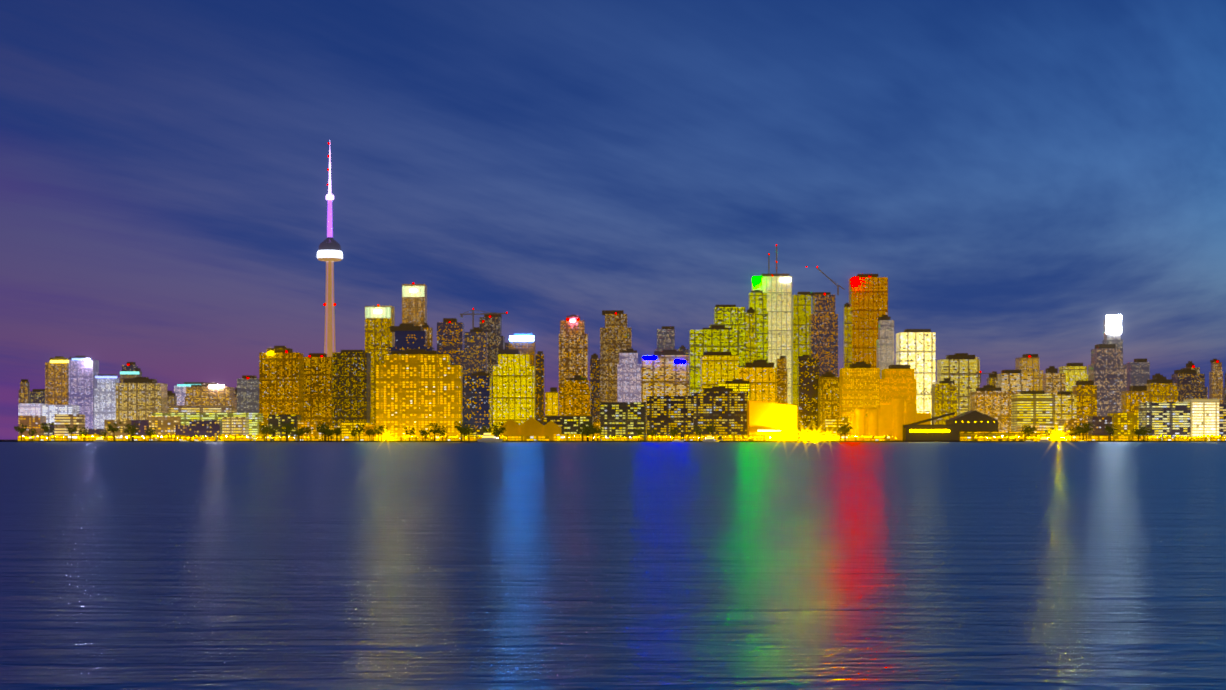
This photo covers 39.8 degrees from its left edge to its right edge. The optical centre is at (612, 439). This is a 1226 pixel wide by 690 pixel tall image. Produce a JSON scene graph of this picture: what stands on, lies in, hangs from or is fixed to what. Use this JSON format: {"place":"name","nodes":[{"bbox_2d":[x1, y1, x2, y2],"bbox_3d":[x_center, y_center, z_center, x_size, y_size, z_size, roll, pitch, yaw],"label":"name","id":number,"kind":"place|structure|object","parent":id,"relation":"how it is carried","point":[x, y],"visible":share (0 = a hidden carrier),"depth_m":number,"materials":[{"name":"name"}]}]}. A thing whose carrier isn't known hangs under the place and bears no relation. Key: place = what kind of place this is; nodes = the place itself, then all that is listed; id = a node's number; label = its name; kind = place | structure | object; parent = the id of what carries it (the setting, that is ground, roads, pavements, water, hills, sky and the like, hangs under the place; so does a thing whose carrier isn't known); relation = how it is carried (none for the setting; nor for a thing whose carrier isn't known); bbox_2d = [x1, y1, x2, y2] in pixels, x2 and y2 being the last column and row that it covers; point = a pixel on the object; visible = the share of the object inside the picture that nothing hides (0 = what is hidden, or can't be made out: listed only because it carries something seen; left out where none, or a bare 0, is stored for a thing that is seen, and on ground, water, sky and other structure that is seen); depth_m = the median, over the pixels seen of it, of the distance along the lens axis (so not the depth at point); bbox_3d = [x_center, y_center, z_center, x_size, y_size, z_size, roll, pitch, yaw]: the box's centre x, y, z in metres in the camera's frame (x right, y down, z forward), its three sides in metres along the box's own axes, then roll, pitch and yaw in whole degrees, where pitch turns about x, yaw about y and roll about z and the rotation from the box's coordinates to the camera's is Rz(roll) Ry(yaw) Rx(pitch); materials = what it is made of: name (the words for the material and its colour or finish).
{"place":"outdoors","nodes":[
{"label":"outdoors","id":0,"kind":"place"},
{"bbox_2d":[0,442,1225,689],"bbox_3d":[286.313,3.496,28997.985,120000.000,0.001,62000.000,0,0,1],"label":"water","id":1,"kind":"structure","parent":0,"point":[612,564],"depth_m":46.79,"materials":[{"name":"blue liquid"}]},
{"bbox_2d":[18,416,45,439],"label":"building","id":2,"kind":"structure","parent":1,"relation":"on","point":[35,422],"depth_m":2607.50,"materials":[{"name":"brown"}]},
{"bbox_2d":[18,404,47,415],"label":"building","id":3,"kind":"structure","parent":1,"relation":"on","point":[30,409],"depth_m":2708.78,"materials":[{"name":"grey"}]},
{"bbox_2d":[54,414,84,439],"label":"building","id":4,"kind":"structure","parent":1,"relation":"on","point":[61,421],"depth_m":2573.24,"materials":[{"name":"grey"}]},
{"bbox_2d":[104,420,130,439],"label":"building","id":5,"kind":"structure","parent":1,"relation":"on","point":[120,433],"depth_m":2625.69,"materials":[{"name":"grey"}]},
{"bbox_2d":[147,416,180,439],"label":"building","id":6,"kind":"structure","parent":1,"relation":"on","point":[164,425],"depth_m":2601.25,"materials":[{"name":"brown"}]},
{"bbox_2d":[171,405,233,412],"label":"building","id":7,"kind":"structure","parent":1,"relation":"on","point":[202,409],"depth_m":2645.97,"materials":[{"name":"grey"}]},
{"bbox_2d":[190,420,221,439],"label":"building","id":8,"kind":"structure","parent":1,"relation":"on","point":[205,428],"depth_m":2584.54,"materials":[{"name":"grey glass"}]},
{"bbox_2d":[152,413,262,439],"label":"building","id":9,"kind":"structure","parent":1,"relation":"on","point":[255,419],"depth_m":2605.70,"materials":[{"name":"yellow"}]},
{"bbox_2d":[222,417,248,434],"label":"building","id":10,"kind":"structure","parent":1,"relation":"on","point":[235,425],"depth_m":2576.05,"materials":[{"name":"grey"}]},
{"bbox_2d":[268,414,300,439],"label":"building","id":11,"kind":"structure","parent":1,"relation":"on","point":[277,419],"depth_m":2595.28,"materials":[{"name":"grey"}]},
{"bbox_2d":[317,150,342,356],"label":"observation tower","id":12,"kind":"structure","parent":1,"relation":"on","point":[329,253],"depth_m":3098.25,"materials":[{"name":"concrete"}]},
{"bbox_2d":[0,440,1225,441],"bbox_3d":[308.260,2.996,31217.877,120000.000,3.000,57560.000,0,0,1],"label":"city ground","id":13,"kind":"structure","parent":0,"point":[605,441],"depth_m":2439.81,"materials":[{"name":"grey concrete"}]},
{"bbox_2d":[19,379,29,403],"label":"building","id":14,"kind":"structure","parent":13,"relation":"on","point":[24,394],"depth_m":3312.39,"materials":[{"name":"brown"}]},
{"bbox_2d":[45,356,68,404],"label":"building","id":15,"kind":"structure","parent":13,"relation":"on","point":[56,383],"depth_m":3210.03,"materials":[{"name":"brown"}]},
{"bbox_2d":[43,405,78,422],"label":"building","id":16,"kind":"structure","parent":13,"relation":"on","point":[49,411],"depth_m":2658.25,"materials":[{"name":"grey"}]},
{"bbox_2d":[69,356,98,428],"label":"building","id":17,"kind":"structure","parent":13,"relation":"on","point":[82,380],"depth_m":3109.22,"materials":[{"name":"grey"}]},
{"bbox_2d":[94,374,118,428],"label":"building","id":18,"kind":"structure","parent":13,"relation":"on","point":[105,400],"depth_m":3008.55,"materials":[{"name":"grey"}]},
{"bbox_2d":[116,377,166,419],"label":"building","id":19,"kind":"structure","parent":13,"relation":"on","point":[140,398],"depth_m":2907.70,"materials":[{"name":"brown"}]},
{"bbox_2d":[174,382,204,404],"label":"building","id":20,"kind":"structure","parent":13,"relation":"on","point":[180,392],"depth_m":3307.94,"materials":[{"name":"grey"}]},
{"bbox_2d":[185,383,236,412],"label":"building","id":21,"kind":"structure","parent":13,"relation":"on","point":[203,394],"depth_m":3008.01,"materials":[{"name":"brown"}]},
{"bbox_2d":[237,375,258,412],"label":"building","id":22,"kind":"structure","parent":13,"relation":"on","point":[247,395],"depth_m":3206.40,"materials":[{"name":"grey"}]},
{"bbox_2d":[128,143,1217,378],"bbox_3d":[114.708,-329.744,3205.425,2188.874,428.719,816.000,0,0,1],"label":"aviation lights","id":23,"kind":"object","parent":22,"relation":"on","point":[578,319],"visible":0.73,"depth_m":3194.66,"materials":[{"name":"red"}]},
{"bbox_2d":[259,346,303,421],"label":"building","id":24,"kind":"structure","parent":13,"relation":"on","point":[281,380],"depth_m":2805.07,"materials":[{"name":"orange"}]},
{"bbox_2d":[304,353,331,425],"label":"building","id":25,"kind":"structure","parent":13,"relation":"on","point":[317,387],"depth_m":2854.47,"materials":[{"name":"brown"}]},
{"bbox_2d":[332,350,370,425],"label":"building","id":26,"kind":"structure","parent":13,"relation":"on","point":[351,386],"depth_m":2753.81,"materials":[{"name":"brown"}]},
{"bbox_2d":[365,306,394,424],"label":"building","id":27,"kind":"structure","parent":13,"relation":"on","point":[379,338],"depth_m":3304.15,"materials":[{"name":"yellow"}]},
{"bbox_2d":[365,307,390,317],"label":"crown","id":28,"kind":"object","parent":27,"relation":"attached to","point":[384,313],"visible":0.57,"depth_m":3301.49,"materials":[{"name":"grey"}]},
{"bbox_2d":[389,324,433,353],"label":"building","id":29,"kind":"structure","parent":13,"relation":"on","point":[410,336],"depth_m":3004.67,"materials":[{"name":"grey"}]},
{"bbox_2d":[402,284,426,325],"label":"building","id":30,"kind":"structure","parent":13,"relation":"on","point":[414,310],"depth_m":3503.68,"materials":[{"name":"brown"}]},
{"bbox_2d":[376,349,461,439],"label":"building","id":31,"kind":"structure","parent":13,"relation":"on","point":[418,389],"depth_m":2552.56,"materials":[{"name":"orange"}]},
{"bbox_2d":[437,318,463,364],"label":"building","id":32,"kind":"structure","parent":13,"relation":"on","point":[450,338],"depth_m":3302.72,"materials":[{"name":"grey"}]},
{"bbox_2d":[461,327,487,375],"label":"building","id":33,"kind":"structure","parent":13,"relation":"on","point":[474,355],"depth_m":3202.37,"materials":[{"name":"grey"}]},
{"bbox_2d":[462,372,491,427],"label":"building","id":34,"kind":"structure","parent":13,"relation":"on","point":[477,399],"depth_m":2701.72,"materials":[{"name":"grey"}]},
{"bbox_2d":[479,314,504,426],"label":"building","id":35,"kind":"structure","parent":13,"relation":"on","point":[491,326],"depth_m":3402.06,"materials":[{"name":"grey"}]},
{"bbox_2d":[493,349,534,427],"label":"building","id":36,"kind":"structure","parent":13,"relation":"on","point":[513,385],"depth_m":2801.25,"materials":[{"name":"yellow"}]},
{"bbox_2d":[509,333,535,368],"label":"building","id":37,"kind":"structure","parent":13,"relation":"on","point":[526,347],"depth_m":3101.23,"materials":[{"name":"brown"}]},
{"bbox_2d":[499,417,560,440],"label":"pavilion tents","id":38,"kind":"object","parent":13,"relation":"on","point":[531,426],"visible":0.69,"depth_m":2480.72,"materials":[{"name":"fabric"}]},
{"bbox_2d":[535,351,543,425],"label":"building","id":39,"kind":"structure","parent":13,"relation":"on","point":[539,393],"depth_m":2900.81,"materials":[{"name":"brown"}]},
{"bbox_2d":[545,387,557,415],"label":"building","id":40,"kind":"structure","parent":13,"relation":"on","point":[551,402],"depth_m":2800.56,"materials":[{"name":"yellow"}]},
{"bbox_2d":[559,315,587,415],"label":"building","id":41,"kind":"structure","parent":13,"relation":"on","point":[573,348],"depth_m":3100.40,"materials":[{"name":"brown"}]},
{"bbox_2d":[561,375,589,415],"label":"building","id":42,"kind":"structure","parent":13,"relation":"on","point":[575,395],"depth_m":2700.19,"materials":[{"name":"brown"}]},
{"bbox_2d":[562,416,592,433],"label":"building","id":43,"kind":"structure","parent":13,"relation":"on","point":[571,424],"depth_m":2577.04,"materials":[{"name":"grey"}]},
{"bbox_2d":[590,353,599,421],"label":"building","id":44,"kind":"structure","parent":13,"relation":"on","point":[594,386],"depth_m":3499.97,"materials":[{"name":"brown"}]},
{"bbox_2d":[600,310,630,401],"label":"building","id":45,"kind":"structure","parent":13,"relation":"on","point":[615,336],"depth_m":3199.64,"materials":[{"name":"brown"}]},
{"bbox_2d":[18,434,1225,440],"bbox_3d":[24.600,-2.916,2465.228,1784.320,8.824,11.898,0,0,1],"label":"shoreline","id":46,"kind":"structure","parent":13,"relation":"on","point":[565,437],"depth_m":2460.34,"materials":[{"name":"yellow"}]},
{"bbox_2d":[747,400,796,440],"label":"building","id":47,"kind":"structure","parent":46,"relation":"on","point":[769,416],"depth_m":2472.50,"materials":[{"name":"beige"}]},
{"bbox_2d":[600,402,645,440],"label":"building","id":48,"kind":"structure","parent":13,"relation":"on","point":[621,419],"depth_m":2499.39,"materials":[{"name":"grey"}]},
{"bbox_2d":[617,348,640,401],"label":"high-rise building","id":49,"kind":"structure","parent":13,"relation":"on","point":[628,378],"depth_m":2999.33,"materials":[{"name":"grey"}]},
{"bbox_2d":[641,350,688,401],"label":"building","id":50,"kind":"structure","parent":13,"relation":"on","point":[663,373],"depth_m":2898.69,"materials":[{"name":"grey"}]},
{"bbox_2d":[655,326,676,350],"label":"skyscraper","id":51,"kind":"structure","parent":13,"relation":"on","point":[665,337],"depth_m":3599.97,"materials":[{"name":"grey"}]},
{"bbox_2d":[646,396,692,440],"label":"building","id":52,"kind":"structure","parent":13,"relation":"on","point":[664,414],"depth_m":2508.70,"materials":[{"name":"grey"}]},
{"bbox_2d":[689,325,737,395],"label":"building","id":53,"kind":"structure","parent":13,"relation":"on","point":[717,338],"depth_m":3197.93,"materials":[{"name":"yellow"}]},
{"bbox_2d":[691,386,747,440],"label":"building","id":54,"kind":"structure","parent":13,"relation":"on","point":[724,408],"depth_m":2517.96,"materials":[{"name":"grey"}]},
{"bbox_2d":[701,352,738,391],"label":"building","id":55,"kind":"structure","parent":13,"relation":"on","point":[717,368],"depth_m":2847.82,"materials":[{"name":"yellow"}]},
{"bbox_2d":[709,305,745,367],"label":"building","id":56,"kind":"structure","parent":13,"relation":"on","point":[731,316],"depth_m":3398.54,"materials":[{"name":"yellow"}]},
{"bbox_2d":[718,379,750,399],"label":"building","id":57,"kind":"structure","parent":13,"relation":"on","point":[738,385],"depth_m":2557.71,"materials":[{"name":"yellow"}]},
{"bbox_2d":[745,307,756,361],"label":"building","id":58,"kind":"structure","parent":13,"relation":"on","point":[751,347],"depth_m":3478.20,"materials":[{"name":"yellow"}]},
{"bbox_2d":[746,290,767,361],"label":"building","id":59,"kind":"structure","parent":13,"relation":"on","point":[758,301],"depth_m":3496.60,"materials":[{"name":"yellow"}]},
{"bbox_2d":[739,360,776,402],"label":"building","id":60,"kind":"structure","parent":13,"relation":"on","point":[760,376],"depth_m":2857.11,"materials":[{"name":"yellow"}]},
{"bbox_2d":[751,274,791,404],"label":"building","id":61,"kind":"structure","parent":13,"relation":"on","point":[779,299],"depth_m":3596.10,"materials":[{"name":"grey"}]},
{"bbox_2d":[776,356,786,403],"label":"high-rise building","id":62,"kind":"structure","parent":13,"relation":"on","point":[781,380],"depth_m":2946.66,"materials":[{"name":"brown"}]},
{"bbox_2d":[792,292,810,404],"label":"building","id":63,"kind":"structure","parent":13,"relation":"on","point":[801,307],"depth_m":3395.97,"materials":[{"name":"yellow"}]},
{"bbox_2d":[797,355,818,439],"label":"building","id":64,"kind":"structure","parent":13,"relation":"on","point":[807,387],"depth_m":2896.27,"materials":[{"name":"brown"}]},
{"bbox_2d":[809,292,837,376],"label":"skyscraper","id":65,"kind":"structure","parent":13,"relation":"on","point":[823,332],"depth_m":3295.57,"materials":[{"name":"brown"}]},
{"bbox_2d":[818,371,838,428],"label":"high-rise building","id":66,"kind":"structure","parent":13,"relation":"on","point":[828,398],"depth_m":2836.05,"materials":[{"name":"brown"}]},
{"bbox_2d":[824,419,842,439],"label":"building","id":67,"kind":"structure","parent":13,"relation":"on","point":[831,426],"depth_m":2572.12,"materials":[{"name":"yellow glass"}]},
{"bbox_2d":[844,303,851,367],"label":"building","id":68,"kind":"structure","parent":13,"relation":"on","point":[847,334],"depth_m":3444.87,"materials":[{"name":"yellow"}]},
{"bbox_2d":[839,362,879,418],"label":"building","id":69,"kind":"structure","parent":13,"relation":"on","point":[859,384],"depth_m":2795.56,"materials":[{"name":"brown"}]},
{"bbox_2d":[849,274,887,367],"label":"building","id":70,"kind":"structure","parent":13,"relation":"on","point":[868,299],"depth_m":3494.40,"materials":[{"name":"brown"}]},
{"bbox_2d":[876,315,893,378],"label":"building","id":71,"kind":"structure","parent":13,"relation":"on","point":[885,350],"depth_m":3294.44,"materials":[{"name":"grey"}]},
{"bbox_2d":[849,396,930,440],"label":"silos","id":72,"kind":"object","parent":13,"relation":"on","point":[893,418],"visible":0.88,"depth_m":2497.52,"materials":[{"name":"concrete"}]},
{"bbox_2d":[880,365,915,412],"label":"building","id":73,"kind":"structure","parent":13,"relation":"on","point":[898,380],"depth_m":2815.01,"materials":[{"name":"brown"}]},
{"bbox_2d":[896,329,934,423],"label":"high-rise building","id":74,"kind":"structure","parent":13,"relation":"on","point":[915,349],"depth_m":3193.82,"materials":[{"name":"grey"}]},
{"bbox_2d":[932,378,956,423],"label":"building","id":75,"kind":"structure","parent":13,"relation":"on","point":[944,396],"depth_m":2893.96,"materials":[{"name":"yellow"}]},
{"bbox_2d":[937,353,979,414],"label":"building","id":76,"kind":"structure","parent":13,"relation":"on","point":[960,369],"depth_m":2993.47,"materials":[{"name":"grey"}]},
{"bbox_2d":[970,385,1016,431],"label":"building","id":77,"kind":"structure","parent":13,"relation":"on","point":[992,401],"depth_m":2743.42,"materials":[{"name":"brown"}]},
{"bbox_2d":[960,432,1039,440],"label":"waterfront building","id":78,"kind":"structure","parent":13,"relation":"on","point":[978,436],"depth_m":2450.03,"materials":[{"name":"yellow"}]},
{"bbox_2d":[996,370,1031,393],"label":"building","id":79,"kind":"structure","parent":13,"relation":"on","point":[1018,381],"depth_m":2894.16,"materials":[{"name":"grey"}]},
{"bbox_2d":[1015,354,1042,390],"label":"building","id":80,"kind":"structure","parent":13,"relation":"on","point":[1025,363],"depth_m":3193.18,"materials":[{"name":"grey"}]},
{"bbox_2d":[1011,391,1054,431],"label":"building","id":81,"kind":"structure","parent":13,"relation":"on","point":[1032,407],"depth_m":2643.07,"materials":[{"name":"yellow"}]},
{"bbox_2d":[1043,366,1065,394],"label":"building","id":82,"kind":"structure","parent":13,"relation":"on","point":[1054,381],"depth_m":2991.87,"materials":[{"name":"brown"}]},
{"bbox_2d":[1055,391,1076,423],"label":"building","id":83,"kind":"structure","parent":13,"relation":"on","point":[1065,404],"depth_m":2692.43,"materials":[{"name":"yellow"}]},
{"bbox_2d":[1059,363,1087,390],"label":"building","id":84,"kind":"structure","parent":13,"relation":"on","point":[1074,372],"depth_m":3092.57,"materials":[{"name":"yellow"}]},
{"bbox_2d":[1059,419,1087,435],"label":"building","id":85,"kind":"structure","parent":13,"relation":"on","point":[1069,424],"depth_m":2611.01,"materials":[{"name":"brown"}]},
{"bbox_2d":[1072,380,1096,418],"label":"building","id":86,"kind":"structure","parent":13,"relation":"on","point":[1085,391],"depth_m":2791.85,"materials":[{"name":"yellow"}]},
{"bbox_2d":[1088,416,1111,439],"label":"building","id":87,"kind":"structure","parent":13,"relation":"on","point":[1099,423],"depth_m":2564.50,"materials":[{"name":"brown"}]},
{"bbox_2d":[1088,344,1126,415],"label":"building","id":88,"kind":"structure","parent":13,"relation":"on","point":[1107,370],"depth_m":2990.99,"materials":[{"name":"grey"}]},
{"bbox_2d":[1102,320,1122,347],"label":"building","id":89,"kind":"structure","parent":13,"relation":"on","point":[1113,339],"depth_m":3002.22,"materials":[{"name":"grey"}]},
{"bbox_2d":[1106,315,1121,333],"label":"crown","id":90,"kind":"object","parent":89,"relation":"on","point":[1113,324],"visible":0.86,"depth_m":2998.19,"materials":[{"name":"white"}]},
{"bbox_2d":[1107,413,1138,439],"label":"building","id":91,"kind":"structure","parent":13,"relation":"on","point":[1125,423],"depth_m":2606.28,"materials":[{"name":"yellow glass"}]},
{"bbox_2d":[1121,386,1149,412],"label":"building","id":92,"kind":"structure","parent":13,"relation":"on","point":[1133,397],"depth_m":2791.10,"materials":[{"name":"brown"}]},
{"bbox_2d":[1126,359,1149,390],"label":"building","id":93,"kind":"structure","parent":13,"relation":"on","point":[1138,372],"depth_m":3289.49,"materials":[{"name":"grey"}]},
{"bbox_2d":[1145,377,1177,401],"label":"building","id":94,"kind":"structure","parent":13,"relation":"on","point":[1162,389],"depth_m":2891.53,"materials":[{"name":"yellow"}]},
{"bbox_2d":[1139,402,1190,440],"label":"building","id":95,"kind":"structure","parent":13,"relation":"on","point":[1168,419],"depth_m":2491.47,"materials":[{"name":"grey"}]},
{"bbox_2d":[1171,368,1207,401],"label":"building","id":96,"kind":"structure","parent":13,"relation":"on","point":[1190,383],"depth_m":3289.80,"materials":[{"name":"grey"}]},
{"bbox_2d":[1183,399,1218,440],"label":"building","id":97,"kind":"structure","parent":13,"relation":"on","point":[1205,417],"depth_m":2490.92,"materials":[{"name":"grey"}]},
{"bbox_2d":[1209,359,1222,403],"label":"building","id":98,"kind":"structure","parent":13,"relation":"on","point":[1216,382],"depth_m":3387.67,"materials":[{"name":"brown"}]},
{"bbox_2d":[1219,404,1225,436],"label":"building","id":99,"kind":"structure","parent":13,"relation":"on","point":[1222,420],"depth_m":2520.55,"materials":[{"name":"grey"}]},
{"bbox_2d":[0,0,1225,439],"label":"sky","id":100,"kind":"structure","parent":0,"point":[1020,176],"materials":[{"name":"blue"}]},
{"bbox_2d":[460,246,993,382],"bbox_3d":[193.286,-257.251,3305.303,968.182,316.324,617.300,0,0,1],"label":"cranes and masts","id":101,"kind":"object","parent":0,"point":[473,313],"visible":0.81,"depth_m":3221.39,"materials":[{"name":"black metal"}]},
{"bbox_2d":[903,410,997,440],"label":"sugar shed","id":102,"kind":"structure","parent":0,"point":[972,421],"depth_m":2456.64,"materials":[{"name":"black metal"}]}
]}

